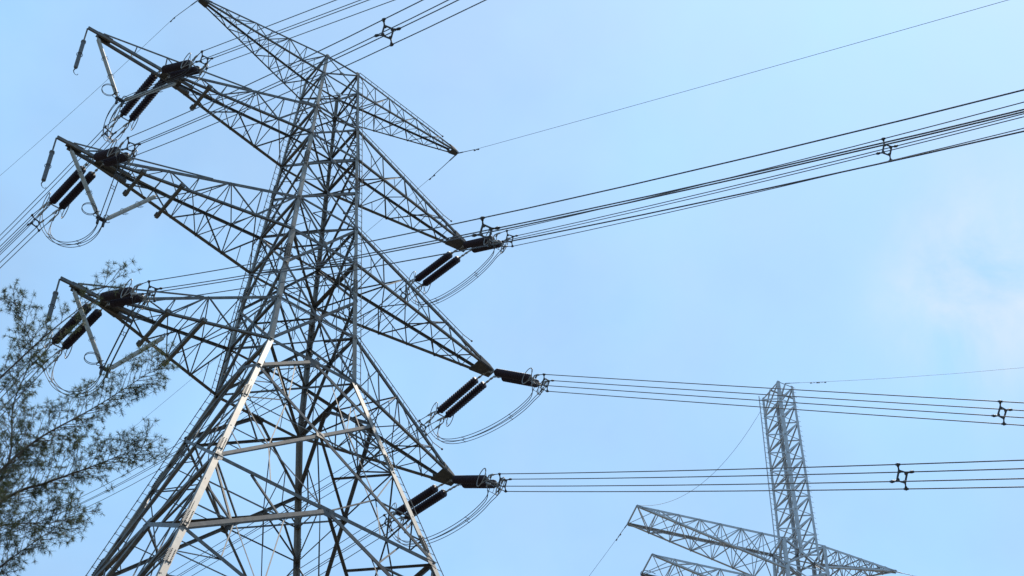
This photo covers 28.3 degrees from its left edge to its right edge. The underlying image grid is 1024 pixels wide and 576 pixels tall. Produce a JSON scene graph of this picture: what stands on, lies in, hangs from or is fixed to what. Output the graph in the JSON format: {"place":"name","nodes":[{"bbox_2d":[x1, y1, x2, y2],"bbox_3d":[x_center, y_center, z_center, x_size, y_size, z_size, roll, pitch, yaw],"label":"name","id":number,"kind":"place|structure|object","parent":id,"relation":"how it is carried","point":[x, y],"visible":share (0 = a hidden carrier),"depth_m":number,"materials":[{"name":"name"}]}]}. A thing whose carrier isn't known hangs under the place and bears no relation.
{"place":"outdoors","nodes":[
{"label":"outdoors","id":0,"kind":"place"},
{"bbox_2d":[0,0,1023,575],"label":"sky","id":1,"kind":"structure","parent":0,"point":[914,266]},
{"bbox_3d":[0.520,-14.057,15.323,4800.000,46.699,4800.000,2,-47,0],"label":"ground","id":2,"kind":"structure","parent":0,"visible":0},
{"bbox_2d":[0,258,181,575],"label":"casuarina tree","id":3,"kind":"object","parent":2,"relation":"on","point":[7,471],"visible":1,"depth_m":23.25,"materials":[{"name":"green plant"}]},
{"bbox_2d":[57,0,493,575],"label":"transmission tower","id":4,"kind":"structure","parent":2,"relation":"on","point":[181,524],"depth_m":85.64,"materials":[{"name":"metal"}]},
{"bbox_2d":[41,137,56,188],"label":"rod arrester","id":5,"kind":"object","parent":4,"relation":"hanging from","point":[48,164],"visible":1,"depth_m":82.80,"materials":[{"name":"metal"}]},
{"bbox_2d":[45,279,59,325],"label":"rod arrester","id":6,"kind":"object","parent":4,"relation":"hanging from","point":[52,304],"visible":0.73,"depth_m":78.23,"materials":[{"name":"metal"}]},
{"bbox_2d":[36,159,100,223],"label":"insulator set","id":7,"kind":"object","parent":4,"relation":"attached to","point":[65,187],"visible":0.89,"depth_m":86.68,"materials":[{"name":"brown ceramic"}]},
{"bbox_2d":[0,217,35,251],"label":"conductor wire","id":8,"kind":"object","parent":7,"relation":"attached to","point":[17,235],"visible":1,"depth_m":90.07,"materials":[{"name":"grey metal"}]},
{"bbox_2d":[0,210,38,246],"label":"conductor wire","id":9,"kind":"object","parent":7,"relation":"attached to","point":[18,228],"visible":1,"depth_m":90.38,"materials":[{"name":"grey metal"}]},
{"bbox_2d":[27,214,43,231],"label":"bundle spacer","id":10,"kind":"object","parent":9,"relation":"attached to","point":[28,224],"visible":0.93,"depth_m":89.25,"materials":[{"name":"black metal"}]},
{"bbox_2d":[0,224,46,267],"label":"conductor wire","id":11,"kind":"object","parent":7,"relation":"attached to","point":[22,246],"visible":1,"depth_m":90.47,"materials":[{"name":"grey metal"}]},
{"bbox_2d":[0,216,49,261],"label":"conductor wire","id":12,"kind":"object","parent":7,"relation":"attached to","point":[22,240],"visible":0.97,"depth_m":91.08,"materials":[{"name":"grey metal"}]},
{"bbox_2d":[39,146,132,247],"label":"jumper loop","id":13,"kind":"object","parent":7,"relation":"hanging from","point":[99,217],"visible":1,"depth_m":82.93,"materials":[{"name":"grey metal"}]},
{"bbox_2d":[40,299,105,363],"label":"insulator set","id":14,"kind":"object","parent":4,"relation":"attached to","point":[95,315],"visible":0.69,"depth_m":81.64,"materials":[{"name":"brown ceramic"}]},
{"bbox_2d":[0,364,50,416],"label":"conductor wire","id":15,"kind":"object","parent":14,"relation":"attached to","point":[30,384],"visible":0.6,"depth_m":83.92,"materials":[{"name":"grey metal"}]},
{"bbox_2d":[0,355,53,410],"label":"conductor wire","id":16,"kind":"object","parent":14,"relation":"attached to","point":[31,377],"visible":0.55,"depth_m":84.68,"materials":[{"name":"grey metal"}]},
{"bbox_2d":[42,288,149,397],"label":"jumper loop","id":17,"kind":"object","parent":14,"relation":"hanging from","point":[120,334],"visible":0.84,"depth_m":77.64,"materials":[{"name":"grey metal"}]},
{"bbox_2d":[73,28,87,74],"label":"rod arrester","id":18,"kind":"object","parent":4,"relation":"hanging from","point":[79,52],"visible":1,"depth_m":88.36,"materials":[{"name":"metal"}]},
{"bbox_2d":[1,0,198,174],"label":"earth wire","id":19,"kind":"object","parent":4,"relation":"attached to","point":[115,72],"visible":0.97,"depth_m":105.27,"materials":[{"name":"grey metal"}]},
{"bbox_2d":[70,147,157,226],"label":"jumper support insulator","id":20,"kind":"object","parent":4,"relation":"hanging from","point":[92,201],"visible":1,"depth_m":83.73,"materials":[{"name":"metal"}]},
{"bbox_2d":[92,139,137,167],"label":"insulator set","id":21,"kind":"object","parent":4,"relation":"attached to","point":[108,156],"visible":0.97,"depth_m":82.12,"materials":[{"name":"brown ceramic"}]},
{"bbox_2d":[124,0,422,141],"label":"conductor wire","id":22,"kind":"object","parent":21,"relation":"attached to","point":[284,67],"visible":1,"depth_m":65.34,"materials":[{"name":"grey metal"}]},
{"bbox_2d":[121,137,140,156],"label":"bundle spacer","id":23,"kind":"object","parent":22,"relation":"attached to","point":[133,145],"visible":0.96,"depth_m":80.78,"materials":[{"name":"grey metal"}]},
{"bbox_2d":[119,0,448,151],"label":"conductor wire","id":24,"kind":"object","parent":21,"relation":"attached to","point":[296,73],"visible":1,"depth_m":63.86,"materials":[{"name":"grey metal"}]},
{"bbox_2d":[136,0,458,147],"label":"conductor wire","id":25,"kind":"object","parent":21,"relation":"attached to","point":[307,71],"visible":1,"depth_m":65.00,"materials":[{"name":"grey metal"}]},
{"bbox_2d":[374,18,400,46],"bbox_3d":[-3.612,-7.432,59.052,0.646,0.590,0.514,29,-53,-23],"label":"bundle spacer","id":26,"kind":"object","parent":25,"relation":"attached to","point":[383,34],"visible":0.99,"depth_m":59.02,"materials":[{"name":"black metal"}]},
{"bbox_2d":[131,0,485,157],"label":"conductor wire","id":27,"kind":"object","parent":21,"relation":"attached to","point":[321,76],"visible":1,"depth_m":63.31,"materials":[{"name":"grey metal"}]},
{"bbox_2d":[72,287,165,377],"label":"jumper support insulator","id":28,"kind":"object","parent":4,"relation":"hanging from","point":[93,342],"visible":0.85,"depth_m":78.68,"materials":[{"name":"metal"}]},
{"bbox_2d":[96,279,154,309],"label":"insulator set","id":29,"kind":"object","parent":4,"relation":"attached to","point":[124,296],"visible":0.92,"depth_m":77.55,"materials":[{"name":"brown ceramic"}]},
{"bbox_2d":[142,89,1023,283],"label":"conductor wire","id":30,"kind":"object","parent":29,"relation":"attached to","point":[635,183],"visible":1,"depth_m":47.98,"materials":[{"name":"grey metal"}]},
{"bbox_2d":[141,280,161,301],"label":"bundle spacer","id":31,"kind":"object","parent":30,"relation":"attached to","point":[155,289],"visible":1,"depth_m":75.64,"materials":[{"name":"grey metal"}]},
{"bbox_2d":[143,111,1023,293],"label":"conductor wire","id":32,"kind":"object","parent":29,"relation":"attached to","point":[632,201],"visible":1,"depth_m":47.69,"materials":[{"name":"grey metal"}]},
{"bbox_2d":[149,130,1023,301],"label":"conductor wire","id":33,"kind":"object","parent":29,"relation":"attached to","point":[635,215],"visible":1,"depth_m":48.46,"materials":[{"name":"grey metal"}]},
{"bbox_2d":[157,109,1023,289],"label":"conductor wire","id":34,"kind":"object","parent":29,"relation":"attached to","point":[639,197],"visible":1,"depth_m":48.67,"materials":[{"name":"grey metal"}]},
{"bbox_2d":[471,216,499,246],"bbox_3d":[-0.703,-1.520,54.876,0.646,0.597,0.503,33,-54,-25],"label":"bundle spacer","id":35,"kind":"object","parent":34,"relation":"attached to","point":[482,218],"visible":0.99,"depth_m":54.85,"materials":[{"name":"black metal"}]},
{"bbox_2d":[96,35,176,106],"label":"jumper support insulator","id":36,"kind":"object","parent":4,"relation":"hanging from","point":[108,70],"visible":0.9,"depth_m":89.14,"materials":[{"name":"metal"}]},
{"bbox_2d":[108,72,165,134],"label":"insulator set","id":37,"kind":"object","parent":4,"relation":"attached to","point":[141,106],"visible":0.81,"depth_m":92.55,"materials":[{"name":"brown ceramic"}]},
{"bbox_2d":[0,129,108,239],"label":"conductor wire","id":38,"kind":"object","parent":37,"relation":"attached to","point":[49,190],"visible":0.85,"depth_m":98.24,"materials":[{"name":"grey metal"}]},
{"bbox_2d":[0,122,110,234],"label":"conductor wire","id":39,"kind":"object","parent":37,"relation":"attached to","point":[50,184],"visible":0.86,"depth_m":98.83,"materials":[{"name":"grey metal"}]},
{"bbox_2d":[0,135,118,254],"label":"conductor wire","id":40,"kind":"object","parent":37,"relation":"attached to","point":[47,207],"visible":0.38,"depth_m":100.84,"materials":[{"name":"grey metal"}]},
{"bbox_2d":[0,128,120,249],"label":"conductor wire","id":41,"kind":"object","parent":37,"relation":"attached to","point":[41,208],"visible":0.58,"depth_m":101.14,"materials":[{"name":"grey metal"}]},
{"bbox_2d":[101,126,116,141],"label":"bundle spacer","id":42,"kind":"object","parent":41,"relation":"attached to","point":[115,132],"visible":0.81,"depth_m":94.53,"materials":[{"name":"grey metal"}]},
{"bbox_2d":[103,61,204,142],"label":"jumper loop","id":43,"kind":"object","parent":37,"relation":"hanging from","point":[108,138],"visible":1,"depth_m":88.04,"materials":[{"name":"grey metal"}]},
{"bbox_2d":[158,52,208,79],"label":"insulator set","id":44,"kind":"object","parent":4,"relation":"attached to","point":[176,68],"visible":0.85,"depth_m":88.77,"materials":[{"name":"brown ceramic"}]},
{"bbox_2d":[198,0,335,54],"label":"conductor wire","id":45,"kind":"object","parent":44,"relation":"attached to","point":[269,25],"visible":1,"depth_m":81.97,"materials":[{"name":"grey metal"}]},
{"bbox_2d":[195,50,213,69],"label":"bundle spacer","id":46,"kind":"object","parent":45,"relation":"attached to","point":[202,56],"visible":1,"depth_m":87.44,"materials":[{"name":"black metal"}]},
{"bbox_2d":[193,0,360,63],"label":"conductor wire","id":47,"kind":"object","parent":44,"relation":"attached to","point":[280,30],"visible":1,"depth_m":80.43,"materials":[{"name":"grey metal"}]},
{"bbox_2d":[208,0,368,61],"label":"conductor wire","id":48,"kind":"object","parent":44,"relation":"attached to","point":[291,28],"visible":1,"depth_m":81.23,"materials":[{"name":"grey metal"}]},
{"bbox_2d":[203,0,393,70],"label":"conductor wire","id":49,"kind":"object","parent":44,"relation":"attached to","point":[302,33],"visible":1,"depth_m":79.83,"materials":[{"name":"grey metal"}]},
{"bbox_2d":[46,155,454,499],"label":"earth wire","id":50,"kind":"object","parent":4,"relation":"attached to","point":[305,283],"visible":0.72,"depth_m":111.02,"materials":[{"name":"grey metal"}]},
{"bbox_2d":[386,480,456,527],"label":"insulator set","id":51,"kind":"object","parent":4,"relation":"attached to","point":[429,501],"visible":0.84,"depth_m":88.33,"materials":[{"name":"brown ceramic"}]},
{"bbox_2d":[288,513,387,575],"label":"conductor wire","id":52,"kind":"object","parent":51,"relation":"attached to","point":[339,543],"visible":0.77,"depth_m":93.01,"materials":[{"name":"grey metal"}]},
{"bbox_2d":[301,522,386,575],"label":"conductor wire","id":53,"kind":"object","parent":51,"relation":"attached to","point":[342,550],"visible":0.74,"depth_m":92.23,"materials":[{"name":"grey metal"}]},
{"bbox_2d":[381,514,393,531],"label":"bundle spacer","id":54,"kind":"object","parent":53,"relation":"attached to","point":[384,515],"visible":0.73,"depth_m":90.39,"materials":[{"name":"grey metal"}]},
{"bbox_2d":[305,525,385,575],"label":"conductor wire","id":55,"kind":"object","parent":51,"relation":"attached to","point":[344,551],"visible":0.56,"depth_m":93.39,"materials":[{"name":"grey metal"}]},
{"bbox_2d":[319,528,395,575],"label":"conductor wire","id":56,"kind":"object","parent":51,"relation":"attached to","point":[356,552],"visible":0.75,"depth_m":92.40,"materials":[{"name":"grey metal"}]},
{"bbox_2d":[389,477,501,546],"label":"jumper loop","id":57,"kind":"object","parent":51,"relation":"hanging from","point":[488,491],"visible":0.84,"depth_m":84.20,"materials":[{"name":"grey metal"}]},
{"bbox_2d":[404,247,468,296],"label":"insulator set","id":58,"kind":"object","parent":4,"relation":"attached to","point":[439,272],"visible":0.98,"depth_m":99.59,"materials":[{"name":"brown ceramic"}]},
{"bbox_2d":[1,292,403,536],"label":"conductor wire","id":59,"kind":"object","parent":58,"relation":"attached to","point":[225,420],"visible":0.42,"depth_m":112.27,"materials":[{"name":"grey metal"}]},
{"bbox_2d":[4,285,404,529],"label":"conductor wire","id":60,"kind":"object","parent":58,"relation":"attached to","point":[227,412],"visible":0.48,"depth_m":114.64,"materials":[{"name":"grey metal"}]},
{"bbox_2d":[2,292,411,535],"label":"conductor wire","id":61,"kind":"object","parent":58,"relation":"attached to","point":[228,421],"visible":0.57,"depth_m":113.97,"materials":[{"name":"grey metal"}]},
{"bbox_2d":[2,297,412,541],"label":"conductor wire","id":62,"kind":"object","parent":58,"relation":"attached to","point":[222,431],"visible":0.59,"depth_m":115.36,"materials":[{"name":"grey metal"}]},
{"bbox_2d":[407,236,505,306],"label":"jumper loop","id":63,"kind":"object","parent":58,"relation":"hanging from","point":[476,274],"visible":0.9,"depth_m":95.43,"materials":[{"name":"grey metal"}]},
{"bbox_2d":[424,372,493,429],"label":"insulator set","id":64,"kind":"object","parent":4,"relation":"attached to","point":[481,386],"visible":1,"depth_m":94.55,"materials":[{"name":"brown ceramic"}]},
{"bbox_2d":[168,417,424,574],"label":"conductor wire","id":65,"kind":"object","parent":64,"relation":"attached to","point":[302,492],"visible":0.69,"depth_m":103.76,"materials":[{"name":"grey metal"}]},
{"bbox_2d":[177,425,423,575],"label":"conductor wire","id":66,"kind":"object","parent":64,"relation":"attached to","point":[291,506],"visible":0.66,"depth_m":105.04,"materials":[{"name":"grey metal"}]},
{"bbox_2d":[180,422,434,575],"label":"conductor wire","id":67,"kind":"object","parent":64,"relation":"attached to","point":[289,510],"visible":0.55,"depth_m":107.37,"materials":[{"name":"grey metal"}]},
{"bbox_2d":[415,419,429,435],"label":"bundle spacer","id":68,"kind":"object","parent":67,"relation":"attached to","point":[419,420],"visible":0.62,"depth_m":96.52,"materials":[{"name":"grey metal"}]},
{"bbox_2d":[192,430,432,575],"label":"conductor wire","id":69,"kind":"object","parent":64,"relation":"attached to","point":[304,508],"visible":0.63,"depth_m":104.19,"materials":[{"name":"grey metal"}]},
{"bbox_2d":[428,380,544,443],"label":"jumper loop","id":70,"kind":"object","parent":64,"relation":"hanging from","point":[437,435],"visible":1,"depth_m":90.84,"materials":[{"name":"grey metal"}]},
{"bbox_2d":[448,468,504,495],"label":"insulator set","id":71,"kind":"object","parent":4,"relation":"attached to","point":[473,481],"visible":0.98,"depth_m":84.36,"materials":[{"name":"brown ceramic"}]},
{"bbox_2d":[491,478,1023,486],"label":"conductor wire","id":72,"kind":"object","parent":71,"relation":"attached to","point":[777,483],"visible":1,"depth_m":63.89,"materials":[{"name":"grey metal"}]},
{"bbox_2d":[495,459,1023,474],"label":"conductor wire","id":73,"kind":"object","parent":71,"relation":"attached to","point":[776,468],"visible":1,"depth_m":64.42,"materials":[{"name":"grey metal"}]},
{"bbox_2d":[493,473,511,492],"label":"bundle spacer","id":74,"kind":"object","parent":73,"relation":"attached to","point":[500,478],"visible":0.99,"depth_m":82.59,"materials":[{"name":"grey metal"}]},
{"bbox_2d":[889,463,913,490],"bbox_3d":[11.361,5.496,59.209,0.647,0.598,0.504,28,-52,-22],"label":"bundle spacer","id":75,"kind":"object","parent":73,"relation":"attached to","point":[898,472],"visible":0.99,"depth_m":59.17,"materials":[{"name":"grey metal"}]},
{"bbox_2d":[502,486,1023,491],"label":"conductor wire","id":76,"kind":"object","parent":71,"relation":"attached to","point":[777,490],"visible":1,"depth_m":64.89,"materials":[{"name":"grey metal"}]},
{"bbox_2d":[511,468,1023,479],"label":"conductor wire","id":77,"kind":"object","parent":71,"relation":"attached to","point":[783,474],"visible":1,"depth_m":65.13,"materials":[{"name":"grey metal"}]},
{"bbox_2d":[461,231,510,253],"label":"insulator set","id":78,"kind":"object","parent":4,"relation":"attached to","point":[478,242],"visible":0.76,"depth_m":95.74,"materials":[{"name":"brown ceramic"}]},
{"bbox_2d":[498,116,1023,241],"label":"conductor wire","id":79,"kind":"object","parent":78,"relation":"attached to","point":[778,177],"visible":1,"depth_m":71.84,"materials":[{"name":"grey metal"}]},
{"bbox_2d":[501,102,1023,232],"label":"conductor wire","id":80,"kind":"object","parent":78,"relation":"attached to","point":[813,156],"visible":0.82,"depth_m":68.87,"materials":[{"name":"grey metal"}]},
{"bbox_2d":[501,230,516,246],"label":"bundle spacer","id":81,"kind":"object","parent":80,"relation":"attached to","point":[512,245],"visible":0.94,"depth_m":93.36,"materials":[{"name":"black metal"}]},
{"bbox_2d":[876,137,897,160],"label":"bundle spacer","id":82,"kind":"object","parent":80,"relation":"attached to","point":[889,146],"visible":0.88,"depth_m":67.06,"materials":[{"name":"grey metal"}]},
{"bbox_2d":[507,128,1023,246],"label":"conductor wire","id":83,"kind":"object","parent":78,"relation":"attached to","point":[769,189],"visible":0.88,"depth_m":75.10,"materials":[{"name":"grey metal"}]},
{"bbox_2d":[511,113,1023,237],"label":"conductor wire","id":84,"kind":"object","parent":78,"relation":"attached to","point":[781,174],"visible":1,"depth_m":73.19,"materials":[{"name":"grey metal"}]},
{"bbox_2d":[486,368,547,394],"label":"insulator set","id":85,"kind":"object","parent":4,"relation":"attached to","point":[519,378],"visible":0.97,"depth_m":90.70,"materials":[{"name":"brown ceramic"}]},
{"bbox_2d":[535,383,1023,417],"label":"conductor wire","id":86,"kind":"object","parent":85,"relation":"attached to","point":[790,402],"visible":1,"depth_m":74.58,"materials":[{"name":"grey metal"}]},
{"bbox_2d":[537,373,553,391],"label":"bundle spacer","id":87,"kind":"object","parent":86,"relation":"attached to","point":[543,374],"visible":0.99,"depth_m":89.08,"materials":[{"name":"grey metal"}]},
{"bbox_2d":[991,400,1012,425],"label":"bundle spacer","id":88,"kind":"object","parent":86,"relation":"attached to","point":[1005,411],"visible":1,"depth_m":66.63,"materials":[{"name":"grey metal"}]},
{"bbox_2d":[540,374,1023,402],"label":"conductor wire","id":89,"kind":"object","parent":85,"relation":"attached to","point":[792,389],"visible":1,"depth_m":74.90,"materials":[{"name":"grey metal"}]},
{"bbox_2d":[545,390,1023,425],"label":"conductor wire","id":90,"kind":"object","parent":85,"relation":"attached to","point":[794,409],"visible":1,"depth_m":75.12,"materials":[{"name":"grey metal"}]},
{"bbox_2d":[554,380,1023,410],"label":"conductor wire","id":91,"kind":"object","parent":85,"relation":"attached to","point":[795,396],"visible":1,"depth_m":75.55,"materials":[{"name":"grey metal"}]},
{"bbox_2d":[458,0,1006,153],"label":"earth wire","id":92,"kind":"object","parent":4,"relation":"attached to","point":[738,76],"visible":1,"depth_m":79.45,"materials":[{"name":"grey metal"}]},
{"bbox_2d":[627,380,896,575],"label":"transmission tower","id":93,"kind":"structure","parent":2,"relation":"on","point":[785,564],"depth_m":119.70,"materials":[{"name":"metal"}]},
{"bbox_2d":[589,524,627,575],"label":"earth wire","id":94,"kind":"object","parent":93,"relation":"attached to","point":[615,540],"visible":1,"depth_m":118.80,"materials":[{"name":"grey metal"}]},
{"bbox_2d":[640,414,758,505],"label":"earth wire","id":95,"kind":"object","parent":93,"relation":"attached to","point":[701,483],"visible":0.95,"depth_m":121.01,"materials":[{"name":"grey metal"}]},
{"bbox_2d":[785,367,1023,383],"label":"earth wire","id":96,"kind":"object","parent":93,"relation":"attached to","point":[885,378],"visible":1,"depth_m":128.25,"materials":[{"name":"grey metal"}]}
]}

